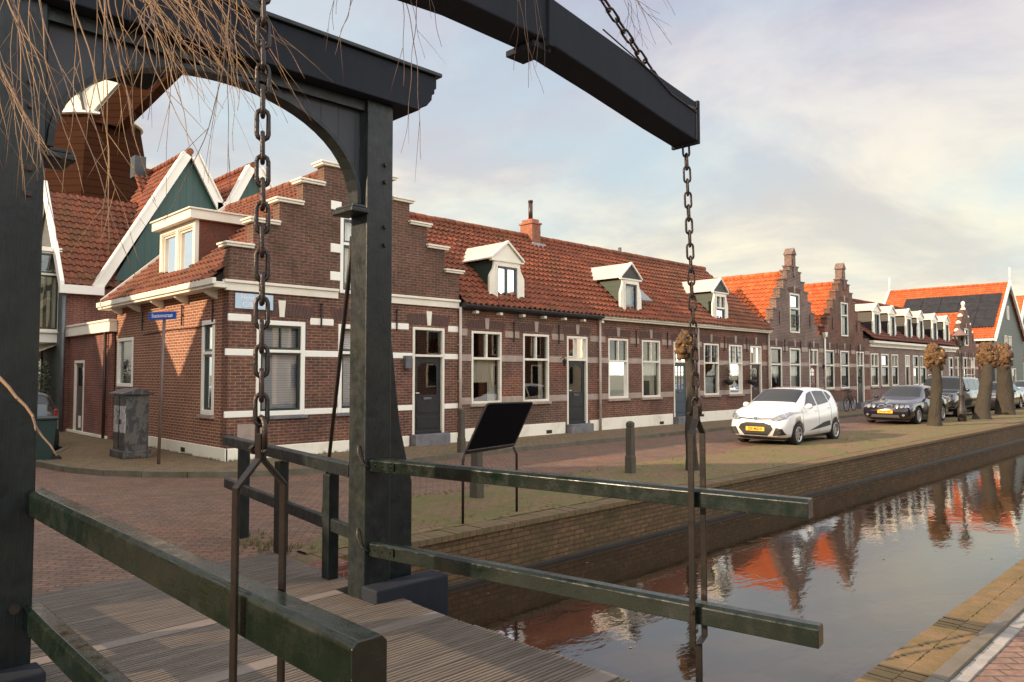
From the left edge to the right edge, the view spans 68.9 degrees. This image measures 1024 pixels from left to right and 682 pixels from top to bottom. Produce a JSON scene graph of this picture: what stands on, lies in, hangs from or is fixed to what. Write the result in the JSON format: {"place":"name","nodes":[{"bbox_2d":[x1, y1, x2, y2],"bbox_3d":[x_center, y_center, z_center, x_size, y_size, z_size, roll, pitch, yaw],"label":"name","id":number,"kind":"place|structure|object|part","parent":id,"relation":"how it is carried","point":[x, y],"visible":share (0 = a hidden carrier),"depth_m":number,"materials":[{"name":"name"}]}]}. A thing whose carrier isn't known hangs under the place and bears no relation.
{"place":"outdoors","nodes":[
{"label":"outdoors","id":0,"kind":"place"},
{"bbox_2d":[43,409,863,470],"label":"pavement","id":1,"kind":"structure","parent":0,"point":[82,450],"depth_m":16.77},
{"bbox_2d":[38,359,52,396],"bbox_3d":[-14.818,1.649,22.676,1.565,2.314,1.559,2,-4,-44],"label":"shrub","id":2,"kind":"object","parent":1,"relation":"on","point":[42,379],"visible":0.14,"depth_m":22.92,"materials":[{"name":"green plant"}]},
{"bbox_2d":[65,319,117,438],"bbox_3d":[-10.353,1.225,23.597,5.730,3.340,4.390,2,-4,-44],"label":"brick annex","id":3,"kind":"object","parent":1,"relation":"on","point":[91,378],"visible":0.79,"depth_m":21.43,"materials":[{"name":"red brick"}]},
{"bbox_2d":[76,363,82,430],"bbox_3d":[-12.928,1.713,22.403,0.070,2.100,0.860,2,-4,-44],"label":"door","id":4,"kind":"structure","parent":3,"relation":"in","point":[79,365],"depth_m":22.44,"materials":[{"name":"brown paint"}]},
{"bbox_2d":[109,388,154,458],"bbox_3d":[-8.134,1.737,15.942,0.630,1.460,0.910,2,-4,-44],"label":"cable cabinet","id":5,"kind":"object","parent":1,"relation":"on","point":[131,423],"visible":1,"depth_m":15.68,"materials":[{"name":"paint"}]},
{"bbox_2d":[38,148,272,430],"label":"gabled house","id":6,"kind":"structure","parent":1,"relation":"on","point":[75,287],"depth_m":24.77,"materials":[{"name":"red brick"}]},
{"bbox_2d":[38,350,42,390],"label":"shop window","id":7,"kind":"structure","parent":6,"relation":"in","point":[40,352],"depth_m":23.56,"materials":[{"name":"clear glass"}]},
{"bbox_2d":[40,251,58,330],"bbox_3d":[-14.711,-1.567,23.604,0.720,2.520,0.247,2,-4,-44],"label":"window","id":8,"kind":"structure","parent":6,"relation":"in","point":[54,310],"depth_m":23.72,"materials":[{"name":"beige paint"}]},
{"bbox_2d":[149,311,176,463],"bbox_3d":[-6.882,0.917,14.686,0.747,2.988,0.122,-1,-3,21],"label":"street sign","id":9,"kind":"object","parent":1,"relation":"on","point":[163,316],"visible":1,"depth_m":14.68,"materials":[{"name":"blue metal"}]},
{"bbox_2d":[457,408,465,452],"bbox_3d":[-1.126,1.998,16.628,0.140,1.000,0.140,2,-4,-44],"label":"bollard","id":10,"kind":"object","parent":1,"relation":"on","point":[461,443],"visible":0.94,"depth_m":16.58,"materials":[{"name":"grey concrete"}]},
{"bbox_2d":[343,200,605,440],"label":"terraced house","id":11,"kind":"structure","parent":1,"relation":"on","point":[530,317],"depth_m":21.88,"materials":[{"name":"brown brick"}]},
{"bbox_2d":[469,331,501,406],"bbox_3d":[-0.742,0.753,20.225,1.220,2.015,0.299,2,-4,-44],"label":"window","id":12,"kind":"structure","parent":11,"relation":"in","point":[482,368],"depth_m":20.38,"materials":[{"name":"beige paint"}]},
{"bbox_2d":[496,263,518,301],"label":"window","id":13,"kind":"structure","parent":11,"relation":"in","point":[513,271],"depth_m":21.00,"materials":[{"name":"beige paint"}]},
{"bbox_2d":[523,333,551,403],"bbox_3d":[0.637,0.813,21.574,1.200,2.015,0.297,2,-4,-44],"label":"window","id":14,"kind":"structure","parent":11,"relation":"in","point":[540,391],"depth_m":21.78,"materials":[{"name":"beige paint"}]},
{"bbox_2d":[569,361,584,423],"bbox_3d":[1.958,1.565,22.795,0.820,1.910,0.100,2,-4,-44],"label":"door","id":15,"kind":"structure","parent":11,"relation":"in","point":[576,399],"depth_m":22.82,"materials":[{"name":"black paint"}]},
{"bbox_2d":[539,236,703,429],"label":"terraced house","id":16,"kind":"structure","parent":1,"relation":"on","point":[646,319],"depth_m":25.36,"materials":[{"name":"brick"}]},
{"bbox_2d":[607,338,630,400],"bbox_3d":[3.389,0.932,24.264,1.160,2.015,0.295,2,-4,-44],"label":"window","id":17,"kind":"structure","parent":16,"relation":"in","point":[617,369],"depth_m":24.25,"materials":[{"name":"beige paint"}]},
{"bbox_2d":[624,282,637,313],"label":"window","id":18,"kind":"structure","parent":16,"relation":"in","point":[628,286],"depth_m":25.11,"materials":[{"name":"beige paint"}]},
{"bbox_2d":[641,340,662,399],"bbox_3d":[4.688,0.988,25.538,1.180,2.015,0.299,2,-4,-44],"label":"window","id":19,"kind":"structure","parent":16,"relation":"in","point":[647,366],"depth_m":25.70,"materials":[{"name":"beige paint"}]},
{"bbox_2d":[675,363,685,416],"bbox_3d":[6.026,1.741,26.775,0.810,1.910,0.100,2,-4,-44],"label":"door","id":20,"kind":"structure","parent":16,"relation":"in","point":[680,372],"depth_m":26.81,"materials":[{"name":"blue"}]},
{"bbox_2d":[630,254,773,421],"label":"terraced house","id":21,"kind":"structure","parent":1,"relation":"on","point":[734,333],"depth_m":29.39,"materials":[{"name":"brown brick"}]},
{"bbox_2d":[703,343,720,396],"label":"window","id":22,"kind":"structure","parent":21,"relation":"in","point":[708,381],"depth_m":28.39,"materials":[{"name":"beige paint"}]},
{"bbox_2d":[715,295,725,318],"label":"window","id":23,"kind":"structure","parent":21,"relation":"in","point":[720,311],"depth_m":28.97,"materials":[{"name":"beige paint"}]},
{"bbox_2d":[724,364,733,384],"bbox_3d":[8.347,1.287,28.714,0.430,0.829,0.412,2,-4,-44],"label":"hanging basket","id":24,"kind":"object","parent":21,"relation":"attached to","point":[730,381],"visible":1,"depth_m":28.61,"materials":[{"name":"black metal"}]},
{"bbox_2d":[728,345,744,395],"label":"window","id":25,"kind":"structure","parent":21,"relation":"in","point":[735,351],"depth_m":29.57,"materials":[{"name":"beige paint"}]},
{"bbox_2d":[747,364,756,384],"bbox_3d":[9.621,1.340,29.913,0.384,0.829,0.401,0,-3,1],"label":"hanging basket","id":26,"kind":"object","parent":21,"relation":"attached to","point":[752,381],"visible":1,"depth_m":29.85,"materials":[{"name":"black metal"}]},
{"bbox_2d":[751,364,759,399],"bbox_3d":[9.974,1.912,30.637,0.800,1.910,0.100,2,-4,-44],"label":"door","id":27,"kind":"structure","parent":21,"relation":"in","point":[755,390],"depth_m":30.75,"materials":[{"name":"brown paint"}]},
{"bbox_2d":[843,389,856,411],"bbox_3d":[16.128,2.813,35.537,1.815,1.060,0.516,2,-4,-44],"label":"bicycle","id":28,"kind":"object","parent":1,"relation":"on","point":[847,396],"visible":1,"depth_m":35.45,"materials":[{"name":"black metal"}]},
{"bbox_2d":[32,404,1023,594],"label":"road","id":29,"kind":"structure","parent":0,"point":[62,561],"depth_m":11.20,"materials":[{"name":"brown brick"}]},
{"bbox_2d":[37,390,58,450],"bbox_3d":[-12.523,1.918,18.439,1.966,1.499,3.688,2,-4,-44],"label":"hatchback","id":30,"kind":"object","parent":29,"relation":"on","point":[46,406],"visible":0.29,"depth_m":17.64,"materials":[{"name":"black paint"}]},
{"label":"rear window","id":31,"kind":"part","parent":30,"relation":"part of","materials":[{"name":"glass"}]},
{"bbox_2d":[36,416,61,459],"bbox_3d":[-9.713,2.051,15.466,0.589,0.969,0.560,2,-4,-44],"label":"wheelie bin","id":32,"kind":"object","parent":29,"relation":"on","point":[46,425],"visible":0.44,"depth_m":15.33,"materials":[{"name":"teal plastic"}]},
{"bbox_2d":[96,159,464,460],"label":"corner house","id":33,"kind":"structure","parent":29,"relation":"on","point":[197,274],"depth_m":16.90,"materials":[{"name":"brick"}]},
{"bbox_2d":[116,337,133,386],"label":"window","id":34,"kind":"structure","parent":33,"relation":"in","point":[129,358],"depth_m":20.07,"materials":[{"name":"white paint"}]},
{"bbox_2d":[162,232,175,273],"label":"window","id":35,"kind":"structure","parent":33,"relation":"in","point":[168,252],"depth_m":18.72,"materials":[{"name":"beige paint"}]},
{"bbox_2d":[178,226,192,269],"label":"window","id":36,"kind":"structure","parent":33,"relation":"in","point":[186,234],"depth_m":17.96,"materials":[{"name":"beige paint"}]},
{"bbox_2d":[197,319,214,418],"bbox_3d":[-6.408,0.598,15.933,0.295,2.085,0.770,2,-4,-44],"label":"window","id":37,"kind":"structure","parent":33,"relation":"in","point":[208,332],"depth_m":15.98,"materials":[{"name":"white paint"}]},
{"bbox_2d":[235,293,272,310],"bbox_3d":[-5.379,-0.821,15.600,0.830,0.320,0.025,2,-4,-44],"label":"street name sign","id":38,"kind":"object","parent":33,"relation":"attached to","point":[244,300],"visible":0.77,"depth_m":15.49,"materials":[{"name":"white metal"}]},
{"bbox_2d":[252,320,307,419],"bbox_3d":[-4.993,0.618,16.035,1.240,2.095,0.256,2,-4,-44],"label":"window","id":39,"kind":"structure","parent":33,"relation":"in","point":[297,354],"depth_m":16.19,"materials":[{"name":"white paint"}]},
{"bbox_2d":[336,324,349,415],"bbox_3d":[-3.589,0.678,17.408,1.270,2.095,0.256,2,-4,-44],"label":"window","id":40,"kind":"structure","parent":33,"relation":"in","point":[342,408],"depth_m":17.19,"materials":[{"name":"white paint"}]},
{"bbox_2d":[340,217,350,293],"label":"window","id":41,"kind":"structure","parent":33,"relation":"in","point":[345,224],"depth_m":17.19,"materials":[{"name":"white paint"}]},
{"bbox_2d":[415,357,440,433],"bbox_3d":[-2.133,1.363,18.794,0.870,1.920,0.100,2,-4,-44],"label":"door","id":42,"kind":"structure","parent":33,"relation":"in","point":[427,407],"depth_m":18.80,"materials":[{"name":"black paint"}]},
{"bbox_2d":[223,435,348,579],"bbox_3d":[-2.341,1.632,7.474,0.155,1.140,3.480,2,-3,-36],"label":"approach railing","id":43,"kind":"object","parent":29,"relation":"on","point":[330,523],"visible":0.76,"depth_m":6.87,"materials":[{"name":"paint"}]},
{"bbox_2d":[36,456,783,593],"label":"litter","id":44,"kind":"object","parent":29,"relation":"on","point":[427,513],"visible":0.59,"depth_m":10.32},
{"bbox_2d":[36,413,863,477],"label":"kerb","id":45,"kind":"structure","parent":29,"relation":"on","point":[135,473],"depth_m":14.43,"materials":[{"name":"stone"}]},
{"bbox_2d":[148,425,966,554],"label":"grass","id":46,"kind":"structure","parent":29,"relation":"on","point":[257,543],"depth_m":9.74,"materials":[{"name":"green plant"}]},
{"bbox_2d":[297,406,1023,553],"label":"verge","id":47,"kind":"structure","parent":29,"relation":"on","point":[446,507],"depth_m":14.12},
{"bbox_2d":[470,435,483,498],"bbox_3d":[-0.520,1.850,11.037,0.152,0.980,0.152,-2,-3,43],"label":"bollard","id":48,"kind":"object","parent":47,"relation":"on","point":[476,490],"visible":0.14,"depth_m":10.98,"materials":[{"name":"grey wood"}]},
{"bbox_2d":[461,401,532,523],"bbox_3d":[-0.167,1.536,9.673,0.077,1.487,1.335,-2,-3,40],"label":"information board","id":49,"kind":"object","parent":47,"relation":"on","point":[499,425],"visible":0.99,"depth_m":9.66,"materials":[{"name":"black metal"}]},
{"bbox_2d":[625,421,635,473],"bbox_3d":[2.189,1.973,13.813,0.152,0.980,0.152,-2,-3,40],"label":"bollard","id":50,"kind":"object","parent":47,"relation":"on","point":[630,461],"visible":0.91,"depth_m":13.76,"materials":[{"name":"grey concrete"}]},
{"bbox_2d":[674,329,699,470],"bbox_3d":[3.329,1.146,14.215,0.478,2.769,0.444,2,-4,-44],"label":"pollard tree","id":51,"kind":"object","parent":47,"relation":"on","point":[683,343],"visible":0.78,"depth_m":14.12,"materials":[{"name":"brown plant"}]},
{"bbox_2d":[923,342,947,425],"bbox_3d":[15.027,1.553,26.510,0.748,3.043,0.728,-1,-3,13],"label":"pollard tree","id":52,"kind":"object","parent":47,"relation":"on","point":[935,356],"visible":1,"depth_m":26.35,"materials":[{"name":"brown plant"}]},
{"bbox_2d":[951,328,968,421],"bbox_3d":[17.345,1.303,28.853,0.600,3.650,0.600,2,-4,-44],"label":"street lamp","id":53,"kind":"object","parent":47,"relation":"on","point":[961,413],"visible":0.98,"depth_m":28.78,"materials":[{"name":"black metal"}]},
{"bbox_2d":[971,341,999,419],"bbox_3d":[19.452,1.621,30.696,1.876,3.279,0.933,2,-4,-44],"label":"pollard tree","id":54,"kind":"object","parent":47,"relation":"on","point":[987,356],"visible":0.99,"depth_m":30.59,"materials":[{"name":"brown plant"}]},
{"bbox_2d":[994,341,1015,414],"bbox_3d":[22.255,1.708,33.849,1.075,3.384,1.068,2,-4,-44],"label":"pollard tree","id":55,"kind":"object","parent":47,"relation":"on","point":[1004,401],"visible":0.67,"depth_m":33.55,"materials":[{"name":"brown plant"}]},
{"bbox_2d":[718,248,827,389],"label":"stepped gable house","id":56,"kind":"structure","parent":29,"relation":"on","point":[778,302],"depth_m":33.47,"materials":[{"name":"brick"}]},
{"bbox_2d":[770,347,781,387],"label":"window","id":57,"kind":"structure","parent":56,"relation":"in","point":[773,364],"depth_m":32.17,"materials":[{"name":"beige paint"}]},
{"bbox_2d":[789,293,799,332],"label":"window","id":58,"kind":"structure","parent":56,"relation":"in","point":[794,298],"depth_m":33.41,"materials":[{"name":"beige paint"}]},
{"bbox_2d":[789,348,800,386],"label":"window","id":59,"kind":"structure","parent":56,"relation":"in","point":[793,365],"depth_m":33.43,"materials":[{"name":"beige paint"}]},
{"bbox_2d":[810,365,815,387],"bbox_3d":[13.896,2.052,34.476,0.780,1.850,0.100,2,-4,-44],"label":"door","id":60,"kind":"structure","parent":56,"relation":"in","point":[812,367],"depth_m":34.56,"materials":[{"name":"red paint"}]},
{"bbox_2d":[730,387,839,444],"bbox_3d":[7.597,2.017,20.661,3.697,1.499,1.966,3,-4,-45],"label":"hatchback","id":61,"kind":"object","parent":29,"relation":"on","point":[793,415],"visible":0.99,"depth_m":19.80,"materials":[{"name":"white paint"}]},
{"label":"side window","id":62,"kind":"part","parent":61,"relation":"part of","materials":[{"name":"grey glass"}]},
{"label":"side window","id":63,"kind":"part","parent":61,"relation":"part of","materials":[{"name":"grey glass"}]},
{"bbox_2d":[804,263,870,409],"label":"stepped gable house","id":64,"kind":"structure","parent":29,"relation":"on","point":[847,343],"depth_m":37.26,"materials":[{"name":"brown brick"}]},
{"bbox_2d":[826,350,835,389],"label":"window","id":65,"kind":"structure","parent":64,"relation":"in","point":[832,387],"depth_m":35.98,"materials":[{"name":"beige paint"}]},
{"bbox_2d":[841,302,847,336],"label":"window","id":66,"kind":"structure","parent":64,"relation":"in","point":[845,315],"depth_m":37.34,"materials":[{"name":"beige paint"}]},
{"bbox_2d":[840,351,850,389],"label":"window","id":67,"kind":"structure","parent":64,"relation":"in","point":[846,365],"depth_m":37.24,"materials":[{"name":"beige paint"}]},
{"bbox_2d":[857,366,862,401],"bbox_3d":[17.851,2.224,38.345,0.810,1.850,0.100,2,-4,-44],"label":"door","id":68,"kind":"structure","parent":64,"relation":"in","point":[860,390],"depth_m":38.42,"materials":[{"name":"black paint"}]},
{"bbox_2d":[852,298,958,399],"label":"long house","id":69,"kind":"structure","parent":29,"relation":"on","point":[900,338],"depth_m":42.85,"materials":[{"name":"wood"}]},
{"bbox_2d":[870,353,879,387],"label":"window","id":70,"kind":"structure","parent":69,"relation":"in","point":[873,366],"depth_m":39.97,"materials":[{"name":"beige paint"}]},
{"bbox_2d":[874,313,879,333],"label":"window","id":71,"kind":"structure","parent":69,"relation":"in","point":[878,315],"depth_m":40.48,"materials":[{"name":"beige paint"}]},
{"bbox_2d":[881,354,890,387],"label":"window","id":72,"kind":"structure","parent":69,"relation":"in","point":[884,357],"depth_m":41.03,"materials":[{"name":"beige paint"}]},
{"bbox_2d":[890,315,894,335],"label":"window","id":73,"kind":"structure","parent":69,"relation":"in","point":[893,317],"depth_m":42.14,"materials":[{"name":"beige paint"}]},
{"bbox_2d":[891,354,898,385],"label":"window","id":74,"kind":"structure","parent":69,"relation":"in","point":[897,374],"depth_m":42.06,"materials":[{"name":"beige paint"}]},
{"bbox_2d":[907,318,911,337],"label":"window","id":75,"kind":"structure","parent":69,"relation":"in","point":[910,327],"depth_m":44.04,"materials":[{"name":"beige paint"}]},
{"bbox_2d":[913,355,918,384],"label":"window","id":76,"kind":"structure","parent":69,"relation":"in","point":[915,368],"depth_m":44.42,"materials":[{"name":"beige paint"}]},
{"bbox_2d":[919,320,922,337],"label":"window","id":77,"kind":"structure","parent":69,"relation":"in","point":[921,321],"depth_m":45.51,"materials":[{"name":"beige paint"}]},
{"bbox_2d":[920,356,925,384],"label":"window","id":78,"kind":"structure","parent":69,"relation":"in","point":[922,359],"depth_m":45.21,"materials":[{"name":"beige paint"}]},
{"bbox_2d":[933,322,936,339],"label":"window","id":79,"kind":"structure","parent":69,"relation":"in","point":[935,323],"depth_m":47.35,"materials":[{"name":"beige paint"}]},
{"bbox_2d":[945,324,948,342],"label":"window","id":80,"kind":"structure","parent":69,"relation":"in","point":[947,325],"depth_m":49.10,"materials":[{"name":"beige paint"}]},
{"bbox_2d":[948,357,952,375],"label":"window","id":81,"kind":"structure","parent":69,"relation":"in","point":[950,367],"depth_m":49.32,"materials":[{"name":"beige paint"}]},
{"bbox_2d":[863,385,948,423],"bbox_3d":[15.379,2.421,29.047,4.828,1.433,2.106,2,-4,-44],"label":"saloon car","id":82,"kind":"object","parent":29,"relation":"on","point":[902,403],"visible":0.92,"depth_m":27.78,"materials":[{"name":"black paint"}]},
{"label":"side window","id":83,"kind":"part","parent":82,"relation":"part of","materials":[{"name":"black glass"}]},
{"bbox_2d":[924,374,978,416],"bbox_3d":[19.560,2.419,33.566,4.576,1.837,2.146,2,-4,-44],"label":"suv","id":84,"kind":"object","parent":29,"relation":"on","point":[950,391],"visible":0.3,"depth_m":32.87,"materials":[{"name":"black paint"}]},
{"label":"side window","id":85,"kind":"part","parent":84,"relation":"part of","materials":[{"name":"grey glass"}]},
{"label":"side window","id":86,"kind":"part","parent":84,"relation":"part of","materials":[{"name":"grey glass"}]},
{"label":"side window","id":87,"kind":"part","parent":84,"relation":"part of","materials":[{"name":"grey glass"}]},
{"bbox_2d":[883,267,1023,383],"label":"gabled house","id":88,"kind":"structure","parent":29,"relation":"on","point":[993,315],"depth_m":60.89,"materials":[{"name":"tile"}]},
{"bbox_2d":[1006,306,1008,319],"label":"window","id":89,"kind":"structure","parent":88,"relation":"in","point":[1007,307],"depth_m":59.74,"materials":[{"name":"beige paint"}]},
{"bbox_2d":[1008,336,1011,349],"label":"window","id":90,"kind":"structure","parent":88,"relation":"in","point":[1009,337],"depth_m":60.20,"materials":[{"name":"beige paint"}]},
{"bbox_2d":[1011,368,1015,381],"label":"window","id":91,"kind":"structure","parent":88,"relation":"in","point":[1011,368],"depth_m":60.27,"materials":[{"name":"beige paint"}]},
{"bbox_2d":[936,301,977,377],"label":"stepped gable house","id":92,"kind":"structure","parent":29,"relation":"on","point":[960,319],"depth_m":51.85,"materials":[{"name":"brown brick"}]},
{"bbox_2d":[963,357,966,375],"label":"window","id":93,"kind":"structure","parent":92,"relation":"in","point":[965,368],"depth_m":51.55,"materials":[{"name":"beige paint"}]},
{"bbox_2d":[964,328,968,345],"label":"window","id":94,"kind":"structure","parent":92,"relation":"in","point":[965,330],"depth_m":51.99,"materials":[{"name":"beige paint"}]},
{"bbox_2d":[991,381,1023,408],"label":"saloon car","id":95,"kind":"object","parent":29,"relation":"on","point":[1018,398],"visible":0.24,"depth_m":39.04,"materials":[{"name":"grey paint"}]},
{"bbox_2d":[1014,380,1023,403],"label":"hatchback","id":96,"kind":"object","parent":29,"relation":"on","point":[1019,384],"visible":0.15,"depth_m":43.17,"materials":[{"name":"teal paint"}]},
{"bbox_2d":[1016,295,1023,369],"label":"gabled house","id":97,"kind":"structure","parent":29,"relation":"on","point":[1020,300],"depth_m":72.96,"materials":[{"name":"beige paint"}]},
{"bbox_2d":[135,0,1023,303],"label":"sky","id":98,"kind":"structure","parent":0,"point":[883,140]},
{"bbox_2d":[448,440,1023,681],"bbox_3d":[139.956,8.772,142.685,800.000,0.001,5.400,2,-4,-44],"label":"canal water","id":99,"kind":"structure","parent":0,"point":[905,559],"depth_m":8.96,"materials":[{"name":"black liquid"}]},
{"bbox_2d":[950,612,1023,681],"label":"curb","id":100,"kind":"structure","parent":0,"point":[983,659],"depth_m":4.94,"materials":[{"name":"grey concrete"}]},
{"bbox_2d":[971,628,1023,681],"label":"path","id":101,"kind":"structure","parent":0,"point":[1006,664],"depth_m":4.73,"materials":[{"name":"brick"}]},
{"bbox_3d":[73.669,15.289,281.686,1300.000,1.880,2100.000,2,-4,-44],"label":"ground","id":102,"kind":"structure","parent":0,"visible":0},
{"bbox_2d":[43,74,181,215],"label":"windmill","id":103,"kind":"object","parent":102,"relation":"on","point":[124,182],"visible":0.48,"depth_m":43.58,"materials":[{"name":"brown paint"}]},
{"bbox_2d":[0,0,673,455],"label":"willow tree","id":104,"kind":"object","parent":102,"relation":"on","point":[154,6],"visible":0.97,"depth_m":2.53,"materials":[{"name":"brown plant"}]},
{"bbox_2d":[0,0,822,681],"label":"drawbridge","id":105,"kind":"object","parent":102,"relation":"on","point":[170,612],"visible":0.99,"depth_m":4.46,"materials":[{"name":"paint"}]},
{"bbox_2d":[291,421,1023,589],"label":"quay wall","id":106,"kind":"structure","parent":102,"relation":"on","point":[534,539],"depth_m":11.05,"materials":[{"name":"brick"}]},
{"bbox_2d":[304,558,347,579],"bbox_3d":[-1.868,3.066,7.203,0.510,1.812,0.290,2,-4,-44],"label":"brick abutment","id":107,"kind":"object","parent":106,"relation":"attached to","point":[342,568],"visible":0.11,"depth_m":7.26,"materials":[{"name":"brick"}]},
{"bbox_2d":[855,559,1023,681],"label":"quay wall","id":108,"kind":"structure","parent":102,"relation":"on","point":[923,656],"depth_m":5.31,"materials":[{"name":"stone"}]},
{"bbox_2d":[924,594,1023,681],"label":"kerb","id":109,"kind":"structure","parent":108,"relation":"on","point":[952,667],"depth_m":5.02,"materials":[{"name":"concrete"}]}
]}

